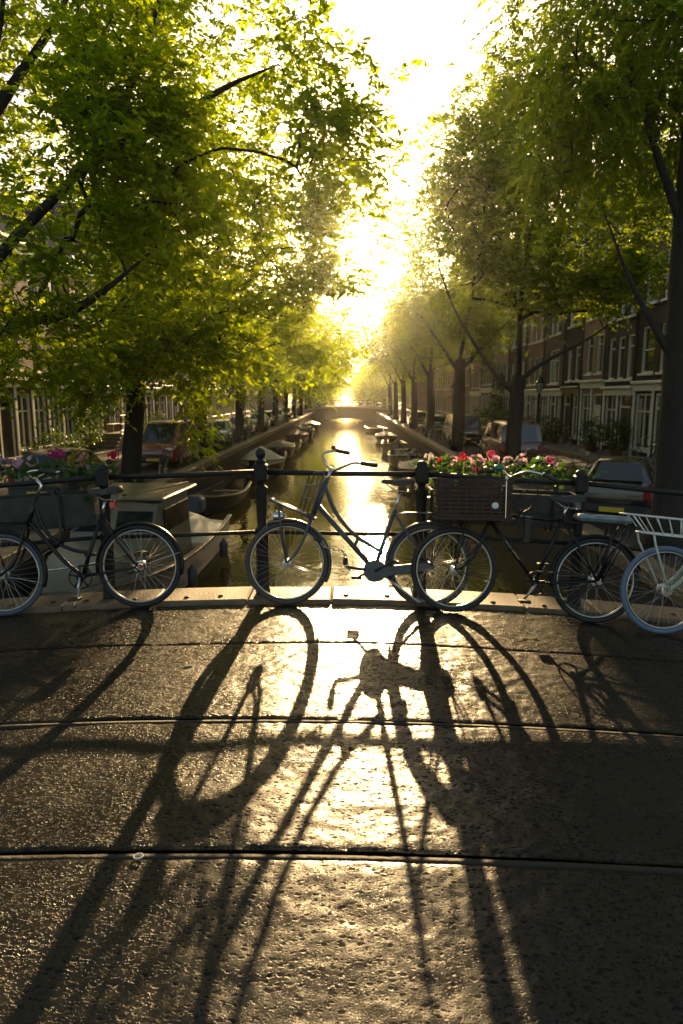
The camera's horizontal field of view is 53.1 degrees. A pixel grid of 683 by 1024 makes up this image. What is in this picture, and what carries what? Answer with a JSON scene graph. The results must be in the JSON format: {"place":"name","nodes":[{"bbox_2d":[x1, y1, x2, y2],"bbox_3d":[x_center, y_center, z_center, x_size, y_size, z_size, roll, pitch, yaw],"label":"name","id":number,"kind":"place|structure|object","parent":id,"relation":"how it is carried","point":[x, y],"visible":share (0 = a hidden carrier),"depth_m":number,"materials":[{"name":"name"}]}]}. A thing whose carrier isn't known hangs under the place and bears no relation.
{"place":"outdoors","nodes":[
{"label":"outdoors","id":0,"kind":"place"},
{"bbox_2d":[0,190,114,447],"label":"canal house","id":1,"kind":"structure","parent":0,"point":[111,419],"depth_m":37.63,"materials":[{"name":"brick"}]},
{"bbox_2d":[19,203,133,430],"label":"canal house","id":2,"kind":"structure","parent":0,"point":[121,411],"depth_m":41.92,"materials":[{"name":"red brick"}]},
{"bbox_2d":[81,202,161,423],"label":"canal house","id":3,"kind":"structure","parent":0,"point":[151,404],"depth_m":50.51,"materials":[{"name":"beige brick"}]},
{"bbox_2d":[159,343,188,419],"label":"canal house","id":4,"kind":"structure","parent":0,"point":[171,411],"depth_m":55.88,"materials":[{"name":"beige brick"}]},
{"bbox_2d":[217,374,229,418],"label":"canal house","id":5,"kind":"structure","parent":0,"point":[227,412],"depth_m":79.78,"materials":[{"name":"brown brick"}]},
{"bbox_2d":[0,403,609,474],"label":"pavement","id":6,"kind":"structure","parent":0,"point":[597,454],"depth_m":35.17,"materials":[{"name":"grey stone"}]},
{"bbox_2d":[20,426,85,454],"bbox_3d":[-12.308,-2.945,29.591,2.443,1.590,4.781,0,10,1],"label":"hedge","id":7,"kind":"object","parent":6,"relation":"on","point":[49,439],"visible":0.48,"depth_m":29.09,"materials":[{"name":"green plant"}]},
{"bbox_2d":[71,387,107,450],"bbox_3d":[-12.799,-4.905,34.691,1.838,3.736,2.390,0,10,1],"label":"rose bush","id":8,"kind":"object","parent":6,"relation":"on","point":[90,444],"visible":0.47,"depth_m":34.77,"materials":[{"name":"green plant"}]},
{"bbox_2d":[84,414,125,448],"bbox_3d":[-12.810,-4.553,38.079,1.800,1.758,4.060,0,10,1],"label":"stoop","id":9,"kind":"object","parent":6,"relation":"on","point":[113,440],"visible":0.46,"depth_m":36.78,"materials":[{"name":"stone"}]},
{"bbox_2d":[465,405,507,435],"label":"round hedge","id":10,"kind":"object","parent":6,"relation":"on","point":[485,413],"visible":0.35,"depth_m":50.62,"materials":[{"name":"green plant"}]},
{"bbox_2d":[540,417,570,443],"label":"potted shrub","id":11,"kind":"object","parent":6,"relation":"on","point":[553,438],"visible":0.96,"depth_m":39.78,"materials":[{"name":"green plant"}]},
{"bbox_2d":[574,416,607,451],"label":"potted shrub","id":12,"kind":"object","parent":6,"relation":"on","point":[590,445],"visible":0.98,"depth_m":34.16,"materials":[{"name":"green plant"}]},
{"bbox_2d":[599,416,634,455],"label":"potted shrub","id":13,"kind":"object","parent":6,"relation":"on","point":[614,450],"visible":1,"depth_m":31.19,"materials":[{"name":"green plant"}]},
{"bbox_2d":[0,399,682,573],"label":"street","id":14,"kind":"structure","parent":0,"point":[472,447],"depth_m":28.00,"materials":[{"name":"grey asphalt"}]},
{"bbox_2d":[0,214,78,462],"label":"canal house","id":15,"kind":"structure","parent":14,"relation":"on","point":[18,428],"depth_m":30.97,"materials":[{"name":"brown brick"}]},
{"bbox_2d":[0,409,13,457],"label":"door","id":16,"kind":"structure","parent":15,"relation":"in","point":[7,435],"depth_m":29.19,"materials":[{"name":"black paint"}]},
{"bbox_2d":[17,393,32,451],"bbox_3d":[-14.214,-4.023,30.665,0.268,2.560,1.419,0,10,1],"label":"window","id":17,"kind":"structure","parent":15,"relation":"in","point":[23,404],"depth_m":30.87,"materials":[{"name":"beige paint"}]},
{"bbox_2d":[34,394,50,448],"bbox_3d":[-14.197,-4.298,32.280,0.268,2.560,1.419,0,10,1],"label":"window","id":18,"kind":"structure","parent":15,"relation":"in","point":[39,402],"depth_m":32.42,"materials":[{"name":"beige paint"}]},
{"bbox_2d":[50,395,64,445],"bbox_3d":[-14.180,-4.573,33.896,0.268,2.560,1.419,0,10,1],"label":"window","id":19,"kind":"structure","parent":15,"relation":"in","point":[58,423],"depth_m":34.14,"materials":[{"name":"beige paint"}]},
{"bbox_2d":[64,394,77,443],"bbox_3d":[-14.164,-4.848,35.511,0.268,2.560,1.419,0,10,1],"label":"window","id":20,"kind":"structure","parent":15,"relation":"in","point":[69,427],"depth_m":35.73,"materials":[{"name":"beige paint"}]},
{"bbox_2d":[8,447,116,494],"bbox_3d":[-7.803,-1.123,19.464,2.069,1.477,4.041,0,10,1],"label":"parked car","id":21,"kind":"object","parent":14,"relation":"on","point":[41,455],"visible":0.3,"depth_m":17.88,"materials":[{"name":"grey paint"}]},
{"bbox_2d":[156,444,172,472],"bbox_3d":[-6.440,-1.861,24.727,0.596,1.176,1.820,2,8,-25],"label":"bicycle","id":22,"kind":"object","parent":14,"relation":"on","point":[161,459],"visible":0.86,"depth_m":24.68,"materials":[{"name":"black metal"}]},
{"bbox_2d":[0,402,335,599],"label":"quay wall","id":23,"kind":"structure","parent":14,"relation":"on","point":[230,458],"depth_m":27.40,"materials":[{"name":"brick"}]},
{"bbox_2d":[142,419,199,467],"bbox_3d":[-7.450,-2.990,29.296,2.189,1.857,4.741,0,10,1],"label":"parked van","id":24,"kind":"object","parent":14,"relation":"on","point":[160,432],"visible":0.54,"depth_m":27.82,"materials":[{"name":"red paint"}]},
{"bbox_2d":[73,205,295,456],"bbox_3d":[-7.493,-8.389,32.488,10.729,11.442,10.463,0,10,1],"label":"canal tree","id":25,"kind":"object","parent":14,"relation":"on","point":[232,389],"visible":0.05,"depth_m":32.07,"materials":[{"name":"green plant"}]},
{"bbox_2d":[0,14,412,482],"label":"canal tree","id":26,"kind":"object","parent":14,"relation":"on","point":[316,220],"visible":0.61,"depth_m":19.79,"materials":[{"name":"green plant"}]},
{"bbox_2d":[207,423,235,451],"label":"bush","id":27,"kind":"object","parent":14,"relation":"on","point":[222,444],"visible":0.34,"depth_m":35.62,"materials":[{"name":"green plant"}]},
{"bbox_2d":[207,419,236,444],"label":"parked car","id":28,"kind":"object","parent":14,"relation":"on","point":[226,428],"visible":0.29,"depth_m":40.92,"materials":[{"name":"grey paint"}]},
{"bbox_2d":[0,0,446,440],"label":"canal tree","id":29,"kind":"object","parent":14,"relation":"on","point":[101,112],"visible":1,"depth_m":10.83,"materials":[{"name":"green plant"}]},
{"bbox_2d":[230,416,255,436],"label":"parked car","id":30,"kind":"object","parent":14,"relation":"on","point":[250,425],"visible":0.39,"depth_m":48.98,"materials":[{"name":"grey paint"}]},
{"bbox_2d":[198,285,374,440],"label":"canal tree","id":31,"kind":"object","parent":14,"relation":"on","point":[239,419],"visible":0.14,"depth_m":44.28,"materials":[{"name":"green plant"}]},
{"bbox_2d":[0,403,596,479],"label":"kerb","id":32,"kind":"structure","parent":14,"relation":"on","point":[544,447],"depth_m":33.81,"materials":[{"name":"stone"}]},
{"bbox_2d":[238,307,359,425],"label":"canal tree","id":33,"kind":"object","parent":14,"relation":"on","point":[274,407],"visible":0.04,"depth_m":66.05,"materials":[{"name":"green plant"}]},
{"bbox_2d":[235,293,371,431],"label":"canal tree","id":34,"kind":"object","parent":14,"relation":"on","point":[260,426],"visible":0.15,"depth_m":54.44,"materials":[{"name":"green plant"}]},
{"bbox_2d":[266,322,360,421],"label":"canal tree","id":35,"kind":"object","parent":14,"relation":"on","point":[285,402],"visible":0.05,"depth_m":76.79,"materials":[{"name":"green plant"}]},
{"bbox_2d":[291,352,356,417],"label":"canal tree","id":36,"kind":"object","parent":14,"relation":"on","point":[293,409],"visible":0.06,"depth_m":88.78,"materials":[{"name":"green plant"}]},
{"bbox_2d":[289,372,364,415],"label":"canal tree","id":37,"kind":"object","parent":14,"relation":"on","point":[300,411],"visible":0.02,"depth_m":101.48,"materials":[{"name":"green plant"}]},
{"bbox_2d":[0,586,682,1023],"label":"bridge","id":38,"kind":"structure","parent":14,"relation":"on","point":[342,804],"depth_m":2.85,"materials":[{"name":"black"}]},
{"bbox_2d":[0,468,183,615],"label":"bicycle","id":39,"kind":"object","parent":38,"relation":"on","point":[34,550],"visible":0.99,"depth_m":5.61,"materials":[{"name":"steel"},{"name":"rubber"}]},
{"bbox_2d":[0,448,682,606],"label":"bridge railing","id":40,"kind":"object","parent":38,"relation":"on","point":[103,477],"visible":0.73,"depth_m":5.70,"materials":[{"name":"black metal"}]},
{"bbox_2d":[0,486,99,531],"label":"flower planter","id":41,"kind":"object","parent":40,"relation":"attached to","point":[75,510],"visible":0.72,"depth_m":5.85,"materials":[{"name":"grey"}]},
{"bbox_2d":[0,457,32,482],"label":"geranium","id":42,"kind":"object","parent":41,"relation":"in","point":[6,460],"visible":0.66,"depth_m":5.95,"materials":[{"name":"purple plant"}]},
{"bbox_2d":[4,455,55,488],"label":"geranium","id":43,"kind":"object","parent":41,"relation":"in","point":[20,460],"visible":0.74,"depth_m":5.92,"materials":[{"name":"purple plant"}]},
{"bbox_2d":[22,447,86,479],"bbox_3d":[-2.510,-0.410,5.934,0.568,0.314,0.433,0,10,1],"label":"geranium","id":44,"kind":"object","parent":41,"relation":"in","point":[57,453],"visible":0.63,"depth_m":5.92,"materials":[{"name":"green plant"}]},
{"bbox_2d":[43,451,118,487],"bbox_3d":[-2.267,-0.372,5.949,0.589,0.326,0.476,-5,11,-26],"label":"geranium","id":45,"kind":"object","parent":41,"relation":"in","point":[75,467],"visible":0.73,"depth_m":5.92,"materials":[{"name":"green plant"}]},
{"bbox_2d":[78,451,135,501],"bbox_3d":[-2.068,-0.315,5.926,0.574,0.418,0.460,6,11,32],"label":"geranium","id":46,"kind":"object","parent":41,"relation":"in","point":[113,454],"visible":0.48,"depth_m":5.90,"materials":[{"name":"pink plant"}]},
{"bbox_2d":[426,484,574,531],"bbox_3d":[1.401,-0.061,5.918,1.300,0.419,0.444,3,10,0],"label":"flower planter","id":47,"kind":"object","parent":40,"relation":"attached to","point":[544,505],"visible":0.5,"depth_m":5.81,"materials":[{"name":"brown wicker"}]},
{"bbox_2d":[398,452,468,497],"bbox_3d":[0.801,-0.334,5.909,0.590,0.357,0.492,0,10,1],"label":"geranium","id":48,"kind":"object","parent":47,"relation":"in","point":[430,458],"visible":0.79,"depth_m":5.88,"materials":[{"name":"green plant"}]},
{"bbox_2d":[430,452,509,484],"bbox_3d":[1.093,-0.378,5.939,0.742,0.300,0.461,3,10,16],"label":"geranium","id":49,"kind":"object","parent":47,"relation":"in","point":[455,465],"visible":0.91,"depth_m":5.86,"materials":[{"name":"red plant"}]},
{"bbox_2d":[460,450,520,481],"bbox_3d":[1.305,-0.397,5.896,0.564,0.283,0.518,0,10,1],"label":"geranium","id":50,"kind":"object","parent":47,"relation":"in","point":[492,457],"visible":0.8,"depth_m":5.87,"materials":[{"name":"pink plant"}]},
{"bbox_2d":[489,453,540,477],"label":"geranium","id":51,"kind":"object","parent":47,"relation":"in","point":[517,461],"visible":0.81,"depth_m":5.88,"materials":[{"name":"pink plant"}]},
{"bbox_2d":[520,454,569,487],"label":"geranium","id":52,"kind":"object","parent":47,"relation":"in","point":[559,465],"visible":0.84,"depth_m":5.87,"materials":[{"name":"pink plant"}]},
{"bbox_2d":[541,460,606,488],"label":"geranium","id":53,"kind":"object","parent":47,"relation":"in","point":[572,471],"visible":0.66,"depth_m":5.89,"materials":[{"name":"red plant"}]},
{"bbox_2d":[245,445,473,606],"bbox_3d":[0.152,0.107,5.620,1.879,1.332,0.574,1,2,0],"label":"bicycle","id":54,"kind":"object","parent":38,"relation":"on","point":[376,570],"visible":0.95,"depth_m":5.58,"materials":[{"name":"black metal"}]},
{"bbox_2d":[411,464,640,622],"bbox_3d":[1.485,0.244,5.460,1.820,1.212,0.580,4,3,3],"label":"bicycle","id":55,"kind":"object","parent":38,"relation":"on","point":[475,501],"visible":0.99,"depth_m":5.42,"materials":[{"name":"black metal"}]},
{"bbox_2d":[619,512,682,633],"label":"bicycle","id":56,"kind":"object","parent":38,"relation":"on","point":[665,589],"visible":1,"depth_m":5.29,"materials":[{"name":"white"}]},
{"bbox_2d":[278,341,410,409],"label":"wood","id":57,"kind":"object","parent":14,"relation":"on","point":[375,391],"depth_m":134.01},
{"bbox_2d":[296,400,393,420],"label":"canal bridge","id":58,"kind":"structure","parent":14,"relation":"on","point":[364,413],"depth_m":120.75,"materials":[{"name":"stone"}]},
{"bbox_2d":[354,310,433,416],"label":"canal tree","id":59,"kind":"object","parent":14,"relation":"on","point":[390,414],"visible":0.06,"depth_m":96.14,"materials":[{"name":"green plant"}]},
{"bbox_2d":[355,300,438,418],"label":"canal tree","id":60,"kind":"object","parent":14,"relation":"on","point":[395,413],"visible":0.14,"depth_m":84.34,"materials":[{"name":"green plant"}]},
{"bbox_2d":[353,284,466,422],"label":"canal tree","id":61,"kind":"object","parent":14,"relation":"on","point":[403,418],"visible":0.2,"depth_m":72.39,"materials":[{"name":"green plant"}]},
{"bbox_2d":[408,365,426,410],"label":"canal house","id":62,"kind":"structure","parent":14,"relation":"on","point":[422,399],"depth_m":130.00,"materials":[{"name":"brown brick"}]},
{"bbox_2d":[357,259,490,428],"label":"canal tree","id":63,"kind":"object","parent":14,"relation":"on","point":[414,411],"visible":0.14,"depth_m":60.37,"materials":[{"name":"green plant"}]},
{"bbox_2d":[421,414,445,431],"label":"parked car","id":64,"kind":"object","parent":14,"relation":"on","point":[439,418],"visible":0.31,"depth_m":51.79,"materials":[{"name":"grey paint"}]},
{"bbox_2d":[352,225,533,436],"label":"canal tree","id":65,"kind":"object","parent":14,"relation":"on","point":[430,397],"visible":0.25,"depth_m":47.88,"materials":[{"name":"green plant"}]},
{"bbox_2d":[440,413,481,444],"bbox_3d":[7.333,-5.178,42.152,2.189,1.857,4.741,0,10,1],"label":"parked van","id":66,"kind":"object","parent":14,"relation":"on","point":[472,423],"visible":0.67,"depth_m":39.95,"materials":[{"name":"black paint"}]},
{"bbox_2d":[363,157,588,450],"bbox_3d":[6.981,-10.603,35.429,10.964,14.816,10.961,5,11,26],"label":"canal tree","id":67,"kind":"object","parent":14,"relation":"on","point":[472,319],"visible":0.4,"depth_m":34.42,"materials":[{"name":"green plant"}]},
{"bbox_2d":[486,283,511,425],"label":"canal house","id":68,"kind":"structure","parent":14,"relation":"on","point":[504,362],"depth_m":57.09,"materials":[{"name":"brick"}]},
{"bbox_2d":[487,368,506,421],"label":"climbing plant","id":69,"kind":"object","parent":68,"relation":"attached to","point":[498,384],"visible":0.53,"depth_m":57.15,"materials":[{"name":"green plant"}]},
{"bbox_2d":[477,420,542,464],"bbox_3d":[7.306,-3.080,29.828,2.189,1.857,4.741,0,10,1],"label":"parked van","id":70,"kind":"object","parent":14,"relation":"on","point":[493,438],"visible":0.47,"depth_m":27.64,"materials":[{"name":"grey paint"}]},
{"bbox_2d":[359,402,682,607],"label":"quay wall","id":71,"kind":"structure","parent":14,"relation":"on","point":[533,553],"depth_m":14.92,"materials":[{"name":"brick"}]},
{"bbox_2d":[391,13,682,475],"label":"canal tree","id":72,"kind":"object","parent":14,"relation":"on","point":[473,180],"visible":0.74,"depth_m":21.50,"materials":[{"name":"green plant"}]},
{"bbox_2d":[532,374,545,424],"bbox_3d":[9.957,-4.944,34.561,0.624,3.950,0.429,-6,11,-32],"label":"street lamp","id":73,"kind":"object","parent":14,"relation":"on","point":[539,382],"visible":0.66,"depth_m":34.30,"materials":[{"name":"black metal"}]},
{"bbox_2d":[462,0,682,555],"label":"canal tree","id":74,"kind":"object","parent":14,"relation":"on","point":[637,91],"visible":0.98,"depth_m":11.82,"materials":[{"name":"green plant"}]},
{"bbox_2d":[584,456,654,515],"bbox_3d":[7.071,-0.693,17.050,2.129,1.437,4.641,5,11,28],"label":"parked car","id":75,"kind":"object","parent":14,"relation":"on","point":[639,471],"visible":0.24,"depth_m":15.38,"materials":[{"name":"black paint"}]},
{"bbox_2d":[0,0,682,404],"label":"sky","id":76,"kind":"structure","parent":0,"point":[400,31],"materials":[{"name":"white"}]},
{"bbox_2d":[185,405,566,597],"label":"water","id":77,"kind":"structure","parent":0,"point":[364,503],"depth_m":23.14,"materials":[{"name":"brown liquid"}]},
{"bbox_2d":[29,481,231,596],"bbox_3d":[-4.525,0.613,15.889,2.636,2.800,10.063,1,10,5],"label":"cabin boat","id":78,"kind":"object","parent":77,"relation":"on","point":[171,507],"visible":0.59,"depth_m":14.20,"materials":[{"name":"grey wood"}]},
{"bbox_2d":[195,481,251,514],"bbox_3d":[-4.914,-0.664,28.335,1.819,0.839,6.021,0,10,3],"label":"rowing boat","id":79,"kind":"object","parent":77,"relation":"on","point":[218,497],"visible":0.87,"depth_m":27.13,"materials":[{"name":"brown wood"}]},
{"bbox_2d":[241,446,286,479],"bbox_3d":[-4.402,-2.994,39.092,2.420,1.823,7.522,0,10,1],"label":"barge","id":80,"kind":"object","parent":77,"relation":"on","point":[273,460],"visible":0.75,"depth_m":36.81,"materials":[{"name":"beige"}]},
{"bbox_2d":[263,440,295,460],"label":"barge","id":81,"kind":"object","parent":77,"relation":"on","point":[279,447],"visible":0.74,"depth_m":46.86,"materials":[{"name":"grey"}]},
{"bbox_2d":[286,430,308,442],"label":"sloop","id":82,"kind":"object","parent":77,"relation":"on","point":[295,436],"visible":0.93,"depth_m":63.93,"materials":[{"name":"grey"}]},
{"bbox_2d":[375,431,396,443],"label":"sloop","id":83,"kind":"object","parent":77,"relation":"on","point":[387,437],"visible":0.94,"depth_m":63.90,"materials":[{"name":"grey"}]},
{"bbox_2d":[381,440,407,454],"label":"sloop","id":84,"kind":"object","parent":77,"relation":"on","point":[386,447],"visible":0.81,"depth_m":51.79,"materials":[{"name":"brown wood"}]},
{"bbox_2d":[387,444,422,467],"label":"motorboat","id":85,"kind":"object","parent":77,"relation":"on","point":[399,454],"visible":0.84,"depth_m":42.86,"materials":[{"name":"grey"}]},
{"bbox_2d":[398,458,436,478],"bbox_3d":[4.119,-2.210,36.296,2.220,1.217,5.526,0,10,1],"label":"motorboat","id":86,"kind":"object","parent":77,"relation":"on","point":[404,466],"visible":0.31,"depth_m":35.51,"materials":[{"name":"grey"}]},
{"bbox_2d":[435,355,443,414],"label":"canal house","id":87,"kind":"structure","parent":0,"point":[438,402],"depth_m":97.92,"materials":[{"name":"brown brick"}]},
{"bbox_2d":[443,284,462,416],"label":"canal house","id":88,"kind":"structure","parent":0,"point":[447,406],"depth_m":88.99,"materials":[{"name":"red brick"}]},
{"bbox_2d":[469,319,482,415],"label":"canal house","id":89,"kind":"structure","parent":0,"point":[475,393],"depth_m":69.88,"materials":[{"name":"red brick"}]},
{"bbox_2d":[463,243,510,412],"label":"canal house","id":90,"kind":"structure","parent":0,"point":[467,388],"depth_m":74.67,"materials":[{"name":"brown brick"}]},
{"bbox_2d":[479,230,553,426],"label":"canal house","id":91,"kind":"structure","parent":0,"point":[486,389],"depth_m":64.41,"materials":[{"name":"brick"}]},
{"bbox_2d":[506,236,540,418],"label":"canal house","id":92,"kind":"structure","parent":0,"point":[512,368],"depth_m":51.31,"materials":[{"name":"brown brick"}]},
{"bbox_2d":[524,251,546,426],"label":"canal house","id":93,"kind":"structure","parent":0,"point":[536,352],"depth_m":47.85,"materials":[{"name":"red brick"}]},
{"bbox_2d":[541,231,571,439],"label":"canal house","id":94,"kind":"structure","parent":0,"point":[554,370],"depth_m":43.20,"materials":[{"name":"brown brick"}]},
{"bbox_2d":[547,349,559,385],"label":"window","id":95,"kind":"structure","parent":94,"relation":"in","point":[554,363],"depth_m":43.52,"materials":[{"name":"white glass"}]},
{"bbox_2d":[559,173,620,444],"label":"canal house","id":96,"kind":"structure","parent":0,"point":[571,387],"depth_m":39.62,"materials":[{"name":"brick"}]},
{"bbox_2d":[568,394,578,439],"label":"window","id":97,"kind":"structure","parent":96,"relation":"in","point":[575,399],"depth_m":39.56,"materials":[{"name":"grey glass"}]},
{"bbox_2d":[577,139,668,449],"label":"canal house","id":98,"kind":"structure","parent":0,"point":[592,382],"depth_m":36.31,"materials":[{"name":"brick"}]},
{"bbox_2d":[577,394,589,440],"bbox_3d":[13.416,-5.195,37.552,0.268,2.560,1.527,0,10,1],"label":"window","id":99,"kind":"structure","parent":98,"relation":"in","point":[586,397],"depth_m":37.90,"materials":[{"name":"beige paint"}]},
{"bbox_2d":[583,337,593,375],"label":"window","id":100,"kind":"structure","parent":98,"relation":"in","point":[590,348],"depth_m":37.13,"materials":[{"name":"beige paint"}]},
{"bbox_2d":[593,333,603,375],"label":"window","id":101,"kind":"structure","parent":98,"relation":"in","point":[600,339],"depth_m":35.66,"materials":[{"name":"beige paint"}]},
{"bbox_2d":[600,138,665,455],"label":"canal house","id":102,"kind":"structure","parent":0,"point":[620,372],"depth_m":32.73,"materials":[{"name":"brick"}]},
{"bbox_2d":[600,395,615,445],"bbox_3d":[13.380,-4.599,34.053,0.268,2.560,1.627,0,10,1],"label":"window","id":103,"kind":"structure","parent":102,"relation":"in","point":[610,399],"depth_m":34.41,"materials":[{"name":"beige paint"}]},
{"bbox_2d":[605,338,615,381],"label":"window","id":104,"kind":"structure","parent":102,"relation":"in","point":[613,341],"depth_m":34.01,"materials":[{"name":"beige paint"}]},
{"bbox_2d":[613,336,624,381],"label":"window","id":105,"kind":"structure","parent":102,"relation":"in","point":[622,339],"depth_m":32.90,"materials":[{"name":"beige paint"}]},
{"bbox_2d":[619,408,629,451],"bbox_3d":[13.445,-3.826,32.310,0.075,2.170,1.287,0,10,1],"label":"door","id":106,"kind":"structure","parent":102,"relation":"in","point":[625,412],"depth_m":32.35,"materials":[{"name":"black paint"}]},
{"bbox_2d":[622,334,634,380],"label":"window","id":107,"kind":"structure","parent":102,"relation":"in","point":[631,337],"depth_m":31.74,"materials":[{"name":"beige paint"}]},
{"bbox_2d":[629,175,675,460],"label":"canal house","id":108,"kind":"structure","parent":0,"point":[646,387],"depth_m":29.68,"materials":[{"name":"brick"}]},
{"bbox_2d":[629,393,651,452],"bbox_3d":[13.341,-3.962,30.307,0.268,2.560,1.827,0,10,1],"label":"window","id":109,"kind":"structure","parent":108,"relation":"in","point":[643,400],"depth_m":30.48,"materials":[{"name":"beige paint"}]},
{"bbox_2d":[637,326,654,375],"bbox_3d":[13.340,-6.999,29.663,0.268,2.110,1.440,0,10,1],"label":"window","id":110,"kind":"structure","parent":108,"relation":"in","point":[649,338],"depth_m":29.95,"materials":[{"name":"beige paint"}]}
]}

